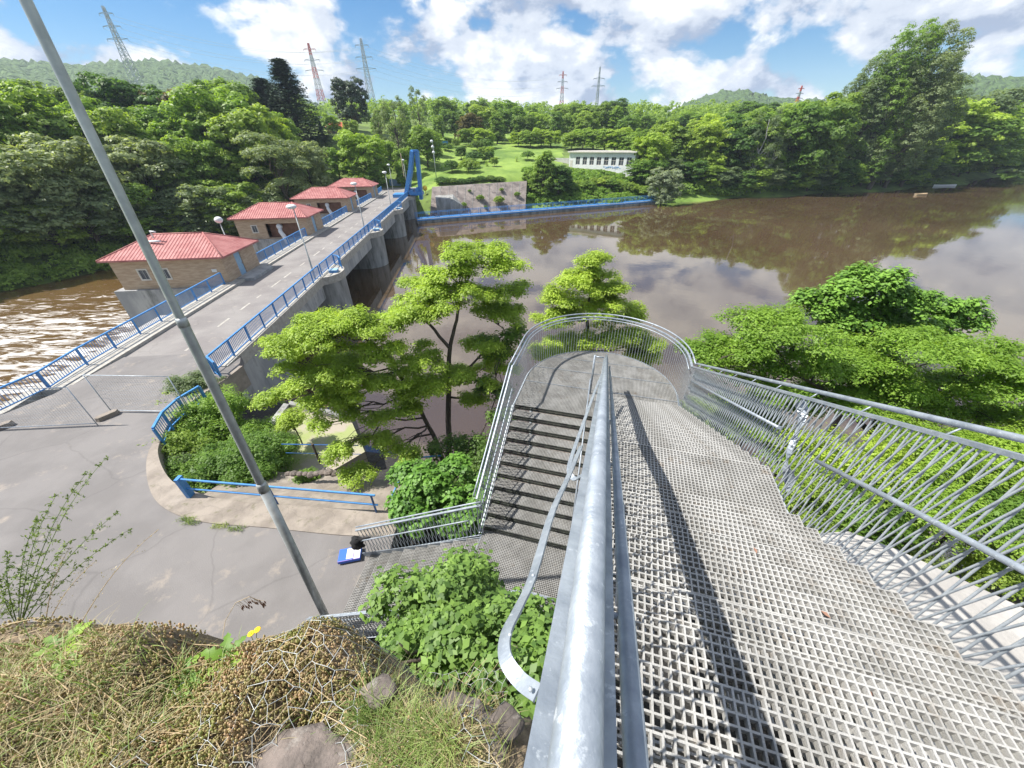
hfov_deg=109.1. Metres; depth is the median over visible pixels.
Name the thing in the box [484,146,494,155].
young tree
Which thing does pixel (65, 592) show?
tall weed
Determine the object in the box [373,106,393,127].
broadleaf tree
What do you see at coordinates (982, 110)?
willow tree
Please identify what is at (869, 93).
poplar tree
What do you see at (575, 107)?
broadleaf tree
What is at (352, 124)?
hillside tree
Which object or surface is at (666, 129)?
broadleaf tree
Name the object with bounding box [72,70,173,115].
broadleaf tree
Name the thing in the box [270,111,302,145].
broadleaf tree
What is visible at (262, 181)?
broadleaf tree
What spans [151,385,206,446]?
blue railing
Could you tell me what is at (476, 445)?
dark shrub
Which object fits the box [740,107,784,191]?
birch tree
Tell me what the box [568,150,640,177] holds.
white hall
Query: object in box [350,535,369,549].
black cloth bag
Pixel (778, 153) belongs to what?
birch tree
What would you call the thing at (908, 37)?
poplar tree
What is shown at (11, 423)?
fence foot
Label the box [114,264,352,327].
bridge pier
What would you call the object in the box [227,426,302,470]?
green bush
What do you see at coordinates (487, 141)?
lawn shrub
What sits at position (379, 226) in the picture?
blue railing
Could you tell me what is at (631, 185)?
bank bush
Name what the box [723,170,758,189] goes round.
shore bush
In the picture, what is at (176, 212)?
shore bush
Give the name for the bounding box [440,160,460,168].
lawn shrub
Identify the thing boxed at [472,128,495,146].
orchard tree
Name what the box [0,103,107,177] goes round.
broadleaf tree
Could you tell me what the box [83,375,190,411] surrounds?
site fence panel
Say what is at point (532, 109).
broadleaf tree
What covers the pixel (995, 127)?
distant shore tree
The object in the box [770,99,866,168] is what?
broadleaf tree
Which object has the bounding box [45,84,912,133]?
distant wood
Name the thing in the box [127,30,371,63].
power cable
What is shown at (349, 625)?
wire netting
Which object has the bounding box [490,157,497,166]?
lawn shrub
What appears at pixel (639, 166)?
shore bush
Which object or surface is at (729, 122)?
broadleaf tree
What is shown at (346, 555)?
blue package
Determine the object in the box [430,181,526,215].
sloped bank wall
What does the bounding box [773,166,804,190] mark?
shore bush
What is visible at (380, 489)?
path
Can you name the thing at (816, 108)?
broadleaf tree
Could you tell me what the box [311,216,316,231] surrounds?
door
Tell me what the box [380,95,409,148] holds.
tall poplar
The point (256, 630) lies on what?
yellow flower
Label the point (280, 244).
blue railing
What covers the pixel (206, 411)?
green bush
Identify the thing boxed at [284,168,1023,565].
reservoir water
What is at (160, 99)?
broadleaf tree
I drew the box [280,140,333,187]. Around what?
grey pine
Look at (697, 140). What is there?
broadleaf tree
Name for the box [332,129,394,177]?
lime tree
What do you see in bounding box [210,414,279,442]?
green bush
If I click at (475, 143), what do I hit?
lawn shrub
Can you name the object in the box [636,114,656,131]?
broadleaf tree
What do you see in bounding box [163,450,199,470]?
green bush
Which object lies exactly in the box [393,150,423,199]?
blue crane
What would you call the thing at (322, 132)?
spruce tree
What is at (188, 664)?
leafy plant
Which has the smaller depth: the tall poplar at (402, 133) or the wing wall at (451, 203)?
the wing wall at (451, 203)
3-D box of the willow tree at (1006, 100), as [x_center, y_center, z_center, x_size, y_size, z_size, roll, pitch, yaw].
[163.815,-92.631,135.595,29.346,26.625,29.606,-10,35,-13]
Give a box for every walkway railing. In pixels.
[415,195,653,218]
[416,196,654,218]
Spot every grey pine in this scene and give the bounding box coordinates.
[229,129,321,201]
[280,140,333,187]
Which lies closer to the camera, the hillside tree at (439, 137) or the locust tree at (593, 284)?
the locust tree at (593, 284)
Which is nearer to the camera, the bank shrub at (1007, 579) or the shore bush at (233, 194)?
the bank shrub at (1007, 579)
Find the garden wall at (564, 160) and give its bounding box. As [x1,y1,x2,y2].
[554,158,568,163]
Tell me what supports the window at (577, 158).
in the white hall
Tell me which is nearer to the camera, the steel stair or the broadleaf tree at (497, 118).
the steel stair
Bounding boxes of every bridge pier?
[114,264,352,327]
[253,227,388,269]
[320,208,406,238]
[362,194,417,219]
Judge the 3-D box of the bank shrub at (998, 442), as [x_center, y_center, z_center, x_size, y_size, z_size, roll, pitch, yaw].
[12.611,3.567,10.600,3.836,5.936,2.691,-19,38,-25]
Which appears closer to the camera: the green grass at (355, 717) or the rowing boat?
the green grass at (355, 717)
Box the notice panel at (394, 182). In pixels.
[389,179,400,185]
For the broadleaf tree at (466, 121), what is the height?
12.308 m
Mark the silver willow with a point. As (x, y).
(665, 177)
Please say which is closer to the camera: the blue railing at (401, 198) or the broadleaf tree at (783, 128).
the blue railing at (401, 198)
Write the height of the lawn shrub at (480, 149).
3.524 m
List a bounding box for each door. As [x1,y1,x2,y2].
[233,252,245,274]
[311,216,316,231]
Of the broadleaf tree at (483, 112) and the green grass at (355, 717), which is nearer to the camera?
the green grass at (355, 717)
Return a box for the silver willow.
[646,166,685,204]
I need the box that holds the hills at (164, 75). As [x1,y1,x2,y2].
[0,57,336,118]
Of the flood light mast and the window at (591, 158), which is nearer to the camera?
the flood light mast
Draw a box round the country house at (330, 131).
[327,122,342,133]
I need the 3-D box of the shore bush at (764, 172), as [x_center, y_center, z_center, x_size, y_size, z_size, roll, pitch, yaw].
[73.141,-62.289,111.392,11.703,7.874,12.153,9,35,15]
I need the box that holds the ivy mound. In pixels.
[383,451,499,540]
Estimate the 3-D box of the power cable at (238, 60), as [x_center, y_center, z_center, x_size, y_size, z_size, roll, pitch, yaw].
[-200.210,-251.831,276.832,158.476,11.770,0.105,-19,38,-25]
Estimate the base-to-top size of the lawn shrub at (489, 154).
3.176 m
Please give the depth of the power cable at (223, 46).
270.51 m
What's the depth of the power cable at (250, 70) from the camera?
274.21 m
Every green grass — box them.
[0,599,241,767]
[281,643,526,767]
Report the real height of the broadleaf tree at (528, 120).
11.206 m
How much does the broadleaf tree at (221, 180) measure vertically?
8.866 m
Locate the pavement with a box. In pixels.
[0,352,396,642]
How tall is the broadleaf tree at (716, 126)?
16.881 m
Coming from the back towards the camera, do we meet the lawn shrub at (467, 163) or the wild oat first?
the lawn shrub at (467, 163)
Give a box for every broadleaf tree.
[0,78,62,142]
[0,80,82,172]
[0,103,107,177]
[0,131,149,238]
[0,149,28,223]
[0,149,90,243]
[14,78,77,102]
[37,106,148,181]
[62,95,166,155]
[65,91,132,111]
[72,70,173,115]
[74,84,93,92]
[80,152,144,209]
[83,134,189,209]
[127,110,209,174]
[128,89,184,114]
[135,155,210,199]
[139,105,205,140]
[155,85,258,166]
[158,133,247,189]
[170,76,258,106]
[191,102,301,183]
[205,174,239,189]
[213,146,282,193]
[216,99,301,168]
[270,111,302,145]
[303,111,319,126]
[359,112,371,122]
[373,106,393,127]
[396,104,412,127]
[429,96,458,125]
[432,116,444,137]
[439,109,463,138]
[454,113,483,142]
[462,100,489,123]
[468,103,499,137]
[488,111,506,143]
[490,99,517,124]
[497,105,527,139]
[510,113,537,131]
[527,106,538,127]
[530,112,550,130]
[548,111,564,138]
[549,104,570,126]
[560,113,581,133]
[566,102,591,127]
[573,110,602,130]
[585,102,615,128]
[601,97,629,124]
[605,106,623,129]
[614,114,640,131]
[630,109,643,128]
[630,128,651,158]
[633,132,673,171]
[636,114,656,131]
[644,120,685,157]
[651,116,674,125]
[667,126,693,162]
[671,122,719,162]
[677,116,686,128]
[684,120,736,164]
[687,119,702,129]
[698,113,726,151]
[708,113,773,167]
[709,120,738,173]
[726,116,791,170]
[743,106,774,118]
[754,109,794,175]
[761,100,843,169]
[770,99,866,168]
[785,260,998,441]
[789,91,863,189]
[798,99,826,144]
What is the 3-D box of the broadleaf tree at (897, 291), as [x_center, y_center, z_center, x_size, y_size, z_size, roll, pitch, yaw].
[14.537,-0.594,15.243,8.375,8.982,2.631,-1,34,0]
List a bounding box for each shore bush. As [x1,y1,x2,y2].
[0,175,55,240]
[0,203,38,241]
[6,198,91,249]
[19,179,129,247]
[72,181,163,237]
[120,198,190,238]
[153,198,204,232]
[154,183,236,233]
[191,178,265,232]
[229,189,282,215]
[624,157,668,184]
[641,157,684,175]
[668,159,710,180]
[686,164,728,185]
[707,166,742,186]
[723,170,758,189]
[739,166,777,188]
[757,164,791,186]
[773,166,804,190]
[783,165,823,190]
[836,161,873,188]
[851,158,896,185]
[918,156,959,184]
[935,152,975,173]
[957,153,997,176]
[985,162,1005,166]
[991,156,1023,172]
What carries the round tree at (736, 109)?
on the ground at (510, 164)
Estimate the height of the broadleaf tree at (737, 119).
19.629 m
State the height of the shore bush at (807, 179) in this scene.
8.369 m
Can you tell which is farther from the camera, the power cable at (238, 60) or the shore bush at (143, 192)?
the power cable at (238, 60)
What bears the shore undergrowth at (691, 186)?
on the ground at (510, 164)
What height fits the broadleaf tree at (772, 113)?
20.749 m
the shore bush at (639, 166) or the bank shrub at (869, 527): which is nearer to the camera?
the bank shrub at (869, 527)
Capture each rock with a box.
[248,722,364,767]
[359,673,397,710]
[436,690,486,721]
[476,711,507,767]
[489,701,524,744]
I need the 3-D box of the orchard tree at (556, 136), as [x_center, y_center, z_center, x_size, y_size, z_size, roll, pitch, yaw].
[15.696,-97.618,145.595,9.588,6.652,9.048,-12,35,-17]
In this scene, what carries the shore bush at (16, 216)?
on the ground at (510, 164)
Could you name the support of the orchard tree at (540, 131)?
on the ground at (510, 164)
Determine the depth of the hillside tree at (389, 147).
108.92 m
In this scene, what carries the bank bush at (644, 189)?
on the ground at (510, 164)
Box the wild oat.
[222,596,265,637]
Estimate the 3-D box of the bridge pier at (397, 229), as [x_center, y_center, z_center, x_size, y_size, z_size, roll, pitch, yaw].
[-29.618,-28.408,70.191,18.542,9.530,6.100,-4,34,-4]
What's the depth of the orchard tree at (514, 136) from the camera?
145.90 m
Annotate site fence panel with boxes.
[0,387,97,427]
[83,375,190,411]
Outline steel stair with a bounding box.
[306,313,1023,767]
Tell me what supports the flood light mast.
on the ground at (510, 164)
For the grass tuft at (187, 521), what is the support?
on the pavement
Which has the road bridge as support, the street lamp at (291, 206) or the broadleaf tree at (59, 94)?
the street lamp at (291, 206)
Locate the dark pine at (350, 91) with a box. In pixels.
[330,76,369,123]
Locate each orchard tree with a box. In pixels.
[456,127,477,145]
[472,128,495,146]
[508,132,525,145]
[519,130,541,147]
[532,128,549,145]
[540,130,562,146]
[559,131,582,149]
[571,129,591,149]
[579,127,607,149]
[591,128,617,149]
[602,127,633,150]
[611,131,637,150]
[622,131,640,150]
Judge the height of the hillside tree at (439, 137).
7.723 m
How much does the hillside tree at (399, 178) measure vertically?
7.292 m
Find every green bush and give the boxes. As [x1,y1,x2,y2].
[137,424,216,458]
[160,368,227,397]
[163,424,251,483]
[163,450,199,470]
[164,383,251,441]
[166,452,220,492]
[186,429,299,488]
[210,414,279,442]
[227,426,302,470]
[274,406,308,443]
[289,466,320,483]
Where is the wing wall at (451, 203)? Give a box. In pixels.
[435,194,465,214]
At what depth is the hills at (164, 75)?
571.87 m
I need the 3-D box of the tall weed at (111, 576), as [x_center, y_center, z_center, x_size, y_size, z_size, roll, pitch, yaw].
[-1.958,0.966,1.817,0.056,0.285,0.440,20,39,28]
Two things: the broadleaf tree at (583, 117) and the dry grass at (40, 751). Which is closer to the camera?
the dry grass at (40, 751)
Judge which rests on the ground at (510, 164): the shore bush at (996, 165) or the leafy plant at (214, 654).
the shore bush at (996, 165)
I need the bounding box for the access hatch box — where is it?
[328,268,338,272]
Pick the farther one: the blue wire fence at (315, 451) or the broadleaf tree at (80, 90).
the broadleaf tree at (80, 90)
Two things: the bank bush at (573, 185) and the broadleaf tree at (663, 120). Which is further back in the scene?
the broadleaf tree at (663, 120)
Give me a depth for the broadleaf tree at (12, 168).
55.13 m
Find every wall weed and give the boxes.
[476,194,484,199]
[493,195,504,201]
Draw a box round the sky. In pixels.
[0,0,1023,116]
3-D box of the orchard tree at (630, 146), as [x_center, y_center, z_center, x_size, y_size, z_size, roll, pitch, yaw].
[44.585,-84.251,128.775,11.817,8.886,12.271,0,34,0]
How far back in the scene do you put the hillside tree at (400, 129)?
125.91 m
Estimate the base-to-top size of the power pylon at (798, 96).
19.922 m
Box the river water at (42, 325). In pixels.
[0,268,135,405]
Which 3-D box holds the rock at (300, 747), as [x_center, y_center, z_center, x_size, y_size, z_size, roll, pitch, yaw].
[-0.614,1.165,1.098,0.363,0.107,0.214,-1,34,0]
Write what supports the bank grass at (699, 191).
on the ground at (510, 164)
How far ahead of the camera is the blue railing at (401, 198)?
74.01 m
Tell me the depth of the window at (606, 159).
112.38 m
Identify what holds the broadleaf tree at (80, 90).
on the ground at (510, 164)
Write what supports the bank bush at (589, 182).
on the ground at (510, 164)
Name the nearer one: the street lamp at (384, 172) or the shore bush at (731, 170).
the street lamp at (384, 172)
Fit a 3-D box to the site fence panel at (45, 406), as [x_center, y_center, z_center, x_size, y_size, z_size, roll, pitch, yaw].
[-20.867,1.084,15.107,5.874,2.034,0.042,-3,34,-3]
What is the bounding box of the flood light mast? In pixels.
[430,140,436,177]
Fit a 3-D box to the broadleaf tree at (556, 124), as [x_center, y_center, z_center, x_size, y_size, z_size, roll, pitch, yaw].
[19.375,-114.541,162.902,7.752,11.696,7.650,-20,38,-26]
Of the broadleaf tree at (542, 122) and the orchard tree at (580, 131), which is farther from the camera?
the broadleaf tree at (542, 122)
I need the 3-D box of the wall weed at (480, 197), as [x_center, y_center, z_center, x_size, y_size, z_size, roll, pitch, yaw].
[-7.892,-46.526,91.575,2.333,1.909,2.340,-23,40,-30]
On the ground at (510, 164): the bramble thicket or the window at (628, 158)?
the bramble thicket
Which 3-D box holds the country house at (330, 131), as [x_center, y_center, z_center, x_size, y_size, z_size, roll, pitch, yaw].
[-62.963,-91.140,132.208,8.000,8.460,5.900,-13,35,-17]
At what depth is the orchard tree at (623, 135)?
130.16 m
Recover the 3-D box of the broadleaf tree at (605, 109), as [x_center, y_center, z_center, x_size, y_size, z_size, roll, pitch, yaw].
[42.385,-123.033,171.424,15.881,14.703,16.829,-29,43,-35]
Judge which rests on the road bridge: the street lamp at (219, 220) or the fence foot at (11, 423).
the street lamp at (219, 220)
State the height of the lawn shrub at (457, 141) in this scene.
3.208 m
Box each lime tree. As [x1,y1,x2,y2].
[323,147,349,179]
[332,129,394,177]
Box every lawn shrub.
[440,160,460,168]
[442,144,453,148]
[443,137,451,142]
[451,138,460,145]
[455,145,466,159]
[457,159,480,171]
[464,151,485,159]
[468,140,485,146]
[477,147,485,154]
[479,138,494,146]
[484,151,493,161]
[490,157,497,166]
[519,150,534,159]
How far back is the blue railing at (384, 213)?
57.08 m
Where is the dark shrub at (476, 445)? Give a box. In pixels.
[421,321,528,488]
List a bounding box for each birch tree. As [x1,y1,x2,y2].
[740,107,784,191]
[756,128,791,192]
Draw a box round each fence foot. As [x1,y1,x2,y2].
[0,420,15,430]
[94,409,119,421]
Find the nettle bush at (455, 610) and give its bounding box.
[358,542,556,719]
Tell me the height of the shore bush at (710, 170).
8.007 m
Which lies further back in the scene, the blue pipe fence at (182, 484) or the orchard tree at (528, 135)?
the orchard tree at (528, 135)
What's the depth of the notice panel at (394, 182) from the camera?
103.45 m
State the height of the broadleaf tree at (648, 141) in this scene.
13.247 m
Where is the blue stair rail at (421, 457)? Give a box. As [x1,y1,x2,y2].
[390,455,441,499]
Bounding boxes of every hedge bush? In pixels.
[433,176,450,182]
[445,178,458,183]
[454,178,468,183]
[465,177,478,181]
[474,175,487,180]
[485,175,496,180]
[492,176,506,180]
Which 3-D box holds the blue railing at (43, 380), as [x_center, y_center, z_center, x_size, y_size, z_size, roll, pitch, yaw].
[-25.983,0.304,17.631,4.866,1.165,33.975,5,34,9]
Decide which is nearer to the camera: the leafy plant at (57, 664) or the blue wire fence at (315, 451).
the leafy plant at (57, 664)
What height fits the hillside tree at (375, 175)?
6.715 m
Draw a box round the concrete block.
[733,531,1023,767]
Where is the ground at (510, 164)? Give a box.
[0,116,1023,767]
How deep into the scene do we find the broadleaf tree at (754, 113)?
116.44 m
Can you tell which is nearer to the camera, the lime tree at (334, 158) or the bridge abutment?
the bridge abutment
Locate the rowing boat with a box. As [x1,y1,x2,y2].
[934,184,956,185]
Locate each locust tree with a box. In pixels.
[247,237,533,492]
[528,248,668,366]
[673,302,1023,440]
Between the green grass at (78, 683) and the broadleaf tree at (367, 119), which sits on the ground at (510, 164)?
the broadleaf tree at (367, 119)
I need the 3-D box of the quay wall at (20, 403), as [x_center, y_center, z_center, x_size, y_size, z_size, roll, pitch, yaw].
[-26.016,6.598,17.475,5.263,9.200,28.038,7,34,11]
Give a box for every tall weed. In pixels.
[0,455,131,622]
[45,547,96,620]
[83,529,158,619]
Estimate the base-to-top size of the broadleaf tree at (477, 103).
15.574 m
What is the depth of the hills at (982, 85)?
545.17 m
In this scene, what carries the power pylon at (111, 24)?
on the hills at (164, 75)
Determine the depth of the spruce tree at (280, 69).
105.06 m
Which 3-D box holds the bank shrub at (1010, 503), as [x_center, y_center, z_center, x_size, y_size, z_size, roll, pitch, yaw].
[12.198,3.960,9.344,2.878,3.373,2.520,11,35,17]
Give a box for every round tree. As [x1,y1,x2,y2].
[679,111,703,125]
[728,103,755,113]
[737,100,781,113]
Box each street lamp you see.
[214,217,224,234]
[286,204,315,278]
[350,182,365,231]
[382,171,390,204]
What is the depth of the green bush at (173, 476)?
13.86 m
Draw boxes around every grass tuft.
[174,515,195,521]
[178,517,200,526]
[208,521,228,528]
[227,522,245,532]
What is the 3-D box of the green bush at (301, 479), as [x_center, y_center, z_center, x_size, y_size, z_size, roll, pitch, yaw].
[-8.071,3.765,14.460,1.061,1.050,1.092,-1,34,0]
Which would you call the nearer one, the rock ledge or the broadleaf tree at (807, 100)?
the rock ledge
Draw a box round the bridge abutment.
[237,328,298,398]
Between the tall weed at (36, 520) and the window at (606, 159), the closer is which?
the tall weed at (36, 520)
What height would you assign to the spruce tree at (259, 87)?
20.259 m
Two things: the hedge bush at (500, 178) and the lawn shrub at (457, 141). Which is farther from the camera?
the lawn shrub at (457, 141)
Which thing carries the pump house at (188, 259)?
on the bridge pier at (134, 303)
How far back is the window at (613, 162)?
111.31 m
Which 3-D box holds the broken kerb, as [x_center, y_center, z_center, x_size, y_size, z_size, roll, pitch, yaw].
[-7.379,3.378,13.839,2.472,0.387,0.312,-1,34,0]
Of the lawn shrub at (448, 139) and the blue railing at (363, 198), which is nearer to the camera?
the blue railing at (363, 198)
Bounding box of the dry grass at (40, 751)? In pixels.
[0,602,526,767]
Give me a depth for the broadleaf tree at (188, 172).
72.31 m
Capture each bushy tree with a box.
[521,169,540,190]
[529,150,557,194]
[544,165,573,194]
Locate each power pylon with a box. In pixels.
[99,6,145,87]
[303,43,326,108]
[355,38,375,105]
[556,71,567,104]
[593,67,604,104]
[793,86,803,101]
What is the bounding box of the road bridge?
[40,191,409,396]
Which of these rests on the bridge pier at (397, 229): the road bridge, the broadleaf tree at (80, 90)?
the road bridge
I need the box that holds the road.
[377,187,417,195]
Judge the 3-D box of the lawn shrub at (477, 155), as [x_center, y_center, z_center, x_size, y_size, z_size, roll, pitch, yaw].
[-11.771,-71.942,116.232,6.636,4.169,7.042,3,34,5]
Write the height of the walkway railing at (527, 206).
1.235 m
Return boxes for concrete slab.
[271,401,368,475]
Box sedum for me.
[0,615,489,767]
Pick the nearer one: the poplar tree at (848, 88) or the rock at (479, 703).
the rock at (479, 703)
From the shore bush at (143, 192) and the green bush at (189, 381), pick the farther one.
the shore bush at (143, 192)
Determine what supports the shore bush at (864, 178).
on the ground at (510, 164)
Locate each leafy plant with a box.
[26,620,94,673]
[51,653,85,682]
[156,653,201,703]
[200,633,248,681]
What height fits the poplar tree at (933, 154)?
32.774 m
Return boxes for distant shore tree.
[925,118,1023,166]
[951,113,1023,175]
[967,110,1023,173]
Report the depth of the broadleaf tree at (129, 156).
68.46 m
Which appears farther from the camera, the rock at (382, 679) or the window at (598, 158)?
the window at (598, 158)
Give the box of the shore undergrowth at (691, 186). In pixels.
[675,167,996,195]
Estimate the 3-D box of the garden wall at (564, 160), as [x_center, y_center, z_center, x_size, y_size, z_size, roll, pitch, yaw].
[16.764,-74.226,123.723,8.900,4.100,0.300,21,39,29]
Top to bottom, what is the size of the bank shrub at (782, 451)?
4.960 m
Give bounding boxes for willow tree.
[897,96,1015,162]
[940,86,1023,150]
[996,100,1023,161]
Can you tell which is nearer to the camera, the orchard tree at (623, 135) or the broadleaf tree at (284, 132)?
the broadleaf tree at (284, 132)
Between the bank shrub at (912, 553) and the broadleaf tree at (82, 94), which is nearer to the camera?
the bank shrub at (912, 553)
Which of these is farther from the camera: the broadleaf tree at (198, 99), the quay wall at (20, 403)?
the broadleaf tree at (198, 99)
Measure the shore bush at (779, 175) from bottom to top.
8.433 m
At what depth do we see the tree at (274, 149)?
76.40 m
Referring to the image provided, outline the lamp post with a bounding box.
[19,0,328,615]
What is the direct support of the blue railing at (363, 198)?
on the road bridge
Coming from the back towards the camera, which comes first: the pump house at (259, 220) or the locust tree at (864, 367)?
the pump house at (259, 220)
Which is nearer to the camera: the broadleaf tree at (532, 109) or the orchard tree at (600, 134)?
the orchard tree at (600, 134)
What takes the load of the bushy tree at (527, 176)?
on the ground at (510, 164)
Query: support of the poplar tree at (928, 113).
on the ground at (510, 164)
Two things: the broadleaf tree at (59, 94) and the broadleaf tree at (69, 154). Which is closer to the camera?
the broadleaf tree at (69, 154)
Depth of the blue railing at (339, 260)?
36.41 m
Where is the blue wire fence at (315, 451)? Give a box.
[281,443,360,463]
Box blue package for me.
[337,548,361,563]
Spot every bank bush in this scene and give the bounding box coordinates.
[569,182,578,188]
[580,179,595,188]
[590,177,598,183]
[596,178,606,184]
[600,175,612,184]
[603,178,619,188]
[615,181,628,187]
[621,181,638,190]
[637,185,656,194]
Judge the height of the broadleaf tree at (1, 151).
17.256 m
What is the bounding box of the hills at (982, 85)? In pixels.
[664,72,1023,117]
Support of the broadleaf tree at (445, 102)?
on the ground at (510, 164)
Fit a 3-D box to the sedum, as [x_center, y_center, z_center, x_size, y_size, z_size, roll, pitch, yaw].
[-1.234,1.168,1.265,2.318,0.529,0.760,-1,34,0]
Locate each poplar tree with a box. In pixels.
[828,50,909,177]
[839,17,947,186]
[839,74,877,159]
[853,18,976,189]
[878,44,970,187]
[899,71,976,186]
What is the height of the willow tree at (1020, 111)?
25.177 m
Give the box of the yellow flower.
[247,626,260,641]
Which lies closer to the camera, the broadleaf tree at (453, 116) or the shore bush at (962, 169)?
the shore bush at (962, 169)
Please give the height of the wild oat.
0.121 m
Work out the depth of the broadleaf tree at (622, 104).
190.73 m
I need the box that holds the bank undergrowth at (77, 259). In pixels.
[0,215,239,290]
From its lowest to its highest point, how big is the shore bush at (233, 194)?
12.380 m
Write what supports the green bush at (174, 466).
on the ground at (510, 164)
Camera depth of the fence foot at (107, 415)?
16.21 m
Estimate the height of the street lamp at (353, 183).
6.410 m
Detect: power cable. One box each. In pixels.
[101,16,350,52]
[109,30,350,64]
[111,42,354,75]
[116,16,368,52]
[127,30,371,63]
[129,41,372,75]
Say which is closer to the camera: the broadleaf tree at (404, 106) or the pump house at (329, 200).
the pump house at (329, 200)
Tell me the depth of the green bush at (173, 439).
15.25 m
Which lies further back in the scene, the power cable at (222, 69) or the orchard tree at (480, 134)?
the power cable at (222, 69)
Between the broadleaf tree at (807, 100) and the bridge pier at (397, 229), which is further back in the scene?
the broadleaf tree at (807, 100)
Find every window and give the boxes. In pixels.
[135,269,151,280]
[162,268,172,279]
[250,225,258,232]
[576,157,579,164]
[582,157,586,164]
[589,157,593,164]
[596,157,600,164]
[604,157,608,164]
[611,157,615,165]
[618,157,623,165]
[626,157,631,165]
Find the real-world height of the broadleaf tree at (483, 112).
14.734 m
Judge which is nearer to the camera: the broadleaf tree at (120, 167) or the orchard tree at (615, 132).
the broadleaf tree at (120, 167)
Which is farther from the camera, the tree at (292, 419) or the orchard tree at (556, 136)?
the orchard tree at (556, 136)
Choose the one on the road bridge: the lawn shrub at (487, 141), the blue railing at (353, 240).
the blue railing at (353, 240)
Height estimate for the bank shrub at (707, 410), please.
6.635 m
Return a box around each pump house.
[95,231,273,289]
[227,202,323,243]
[290,187,357,215]
[327,178,378,200]
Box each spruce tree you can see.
[248,77,314,140]
[258,57,336,148]
[318,121,328,143]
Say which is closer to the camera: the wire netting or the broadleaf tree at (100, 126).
the wire netting
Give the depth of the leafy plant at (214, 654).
1.32 m
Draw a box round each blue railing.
[0,272,225,410]
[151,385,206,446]
[205,265,320,377]
[256,228,306,262]
[318,224,368,274]
[322,206,347,225]
[332,254,342,267]
[356,193,371,205]
[367,204,392,231]
[374,219,381,228]
[392,192,407,209]
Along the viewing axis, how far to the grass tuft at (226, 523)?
11.25 m
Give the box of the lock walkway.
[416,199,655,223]
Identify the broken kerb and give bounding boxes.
[284,468,346,477]
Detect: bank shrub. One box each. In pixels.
[680,392,742,443]
[707,385,786,499]
[738,417,831,477]
[773,421,941,500]
[774,457,889,532]
[822,464,945,553]
[860,407,993,509]
[868,523,959,577]
[874,468,1023,562]
[912,418,1023,494]
[923,421,1023,560]
[943,535,1023,601]
[947,472,1023,572]
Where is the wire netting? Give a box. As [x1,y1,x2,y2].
[110,615,506,767]
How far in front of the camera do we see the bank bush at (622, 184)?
102.86 m
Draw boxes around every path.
[146,366,399,544]
[204,471,401,510]
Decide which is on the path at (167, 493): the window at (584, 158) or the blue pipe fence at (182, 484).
the blue pipe fence at (182, 484)
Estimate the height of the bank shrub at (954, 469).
5.391 m
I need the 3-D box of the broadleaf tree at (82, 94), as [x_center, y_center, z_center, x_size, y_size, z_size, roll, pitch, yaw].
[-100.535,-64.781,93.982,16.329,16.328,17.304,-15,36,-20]
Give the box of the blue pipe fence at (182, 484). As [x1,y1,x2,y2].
[173,475,377,512]
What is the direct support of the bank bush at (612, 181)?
on the ground at (510, 164)
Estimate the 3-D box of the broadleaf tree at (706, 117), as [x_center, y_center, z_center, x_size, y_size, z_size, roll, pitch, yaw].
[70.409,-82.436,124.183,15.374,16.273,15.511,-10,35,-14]
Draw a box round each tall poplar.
[370,109,387,139]
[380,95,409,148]
[408,86,428,130]
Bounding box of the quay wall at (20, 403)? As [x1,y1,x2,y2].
[0,315,165,414]
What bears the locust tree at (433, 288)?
on the ground at (510, 164)
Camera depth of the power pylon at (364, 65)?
313.61 m
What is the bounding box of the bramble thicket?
[521,166,645,204]
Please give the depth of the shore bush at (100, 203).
59.83 m
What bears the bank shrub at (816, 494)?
on the ground at (510, 164)
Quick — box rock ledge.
[0,621,532,767]
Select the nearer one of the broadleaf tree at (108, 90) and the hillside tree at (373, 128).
the broadleaf tree at (108, 90)
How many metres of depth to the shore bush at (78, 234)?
57.72 m
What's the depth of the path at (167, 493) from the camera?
11.76 m
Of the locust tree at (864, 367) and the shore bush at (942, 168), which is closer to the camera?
the locust tree at (864, 367)
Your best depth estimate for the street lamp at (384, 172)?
64.12 m
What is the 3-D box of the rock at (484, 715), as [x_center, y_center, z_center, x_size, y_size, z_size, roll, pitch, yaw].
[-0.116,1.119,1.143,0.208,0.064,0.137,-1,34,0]
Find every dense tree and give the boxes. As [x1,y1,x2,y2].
[391,146,415,171]
[407,124,442,166]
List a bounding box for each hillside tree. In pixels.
[320,113,341,132]
[342,120,358,134]
[362,164,386,185]
[369,115,382,134]
[381,140,399,159]
[386,118,410,141]
[395,159,407,185]
[404,133,416,148]
[421,131,442,148]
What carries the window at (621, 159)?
in the white hall
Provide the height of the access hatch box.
0.255 m
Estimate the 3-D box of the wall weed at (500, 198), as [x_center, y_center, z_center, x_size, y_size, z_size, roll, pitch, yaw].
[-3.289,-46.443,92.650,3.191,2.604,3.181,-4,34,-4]
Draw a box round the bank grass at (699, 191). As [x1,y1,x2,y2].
[639,185,745,199]
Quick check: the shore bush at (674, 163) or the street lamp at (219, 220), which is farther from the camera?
the shore bush at (674, 163)
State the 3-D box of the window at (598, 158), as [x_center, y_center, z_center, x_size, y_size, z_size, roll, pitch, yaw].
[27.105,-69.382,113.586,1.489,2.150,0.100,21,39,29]
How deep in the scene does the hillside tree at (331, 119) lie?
123.54 m
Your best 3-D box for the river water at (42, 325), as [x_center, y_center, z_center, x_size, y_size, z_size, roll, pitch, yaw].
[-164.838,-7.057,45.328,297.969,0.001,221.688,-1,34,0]

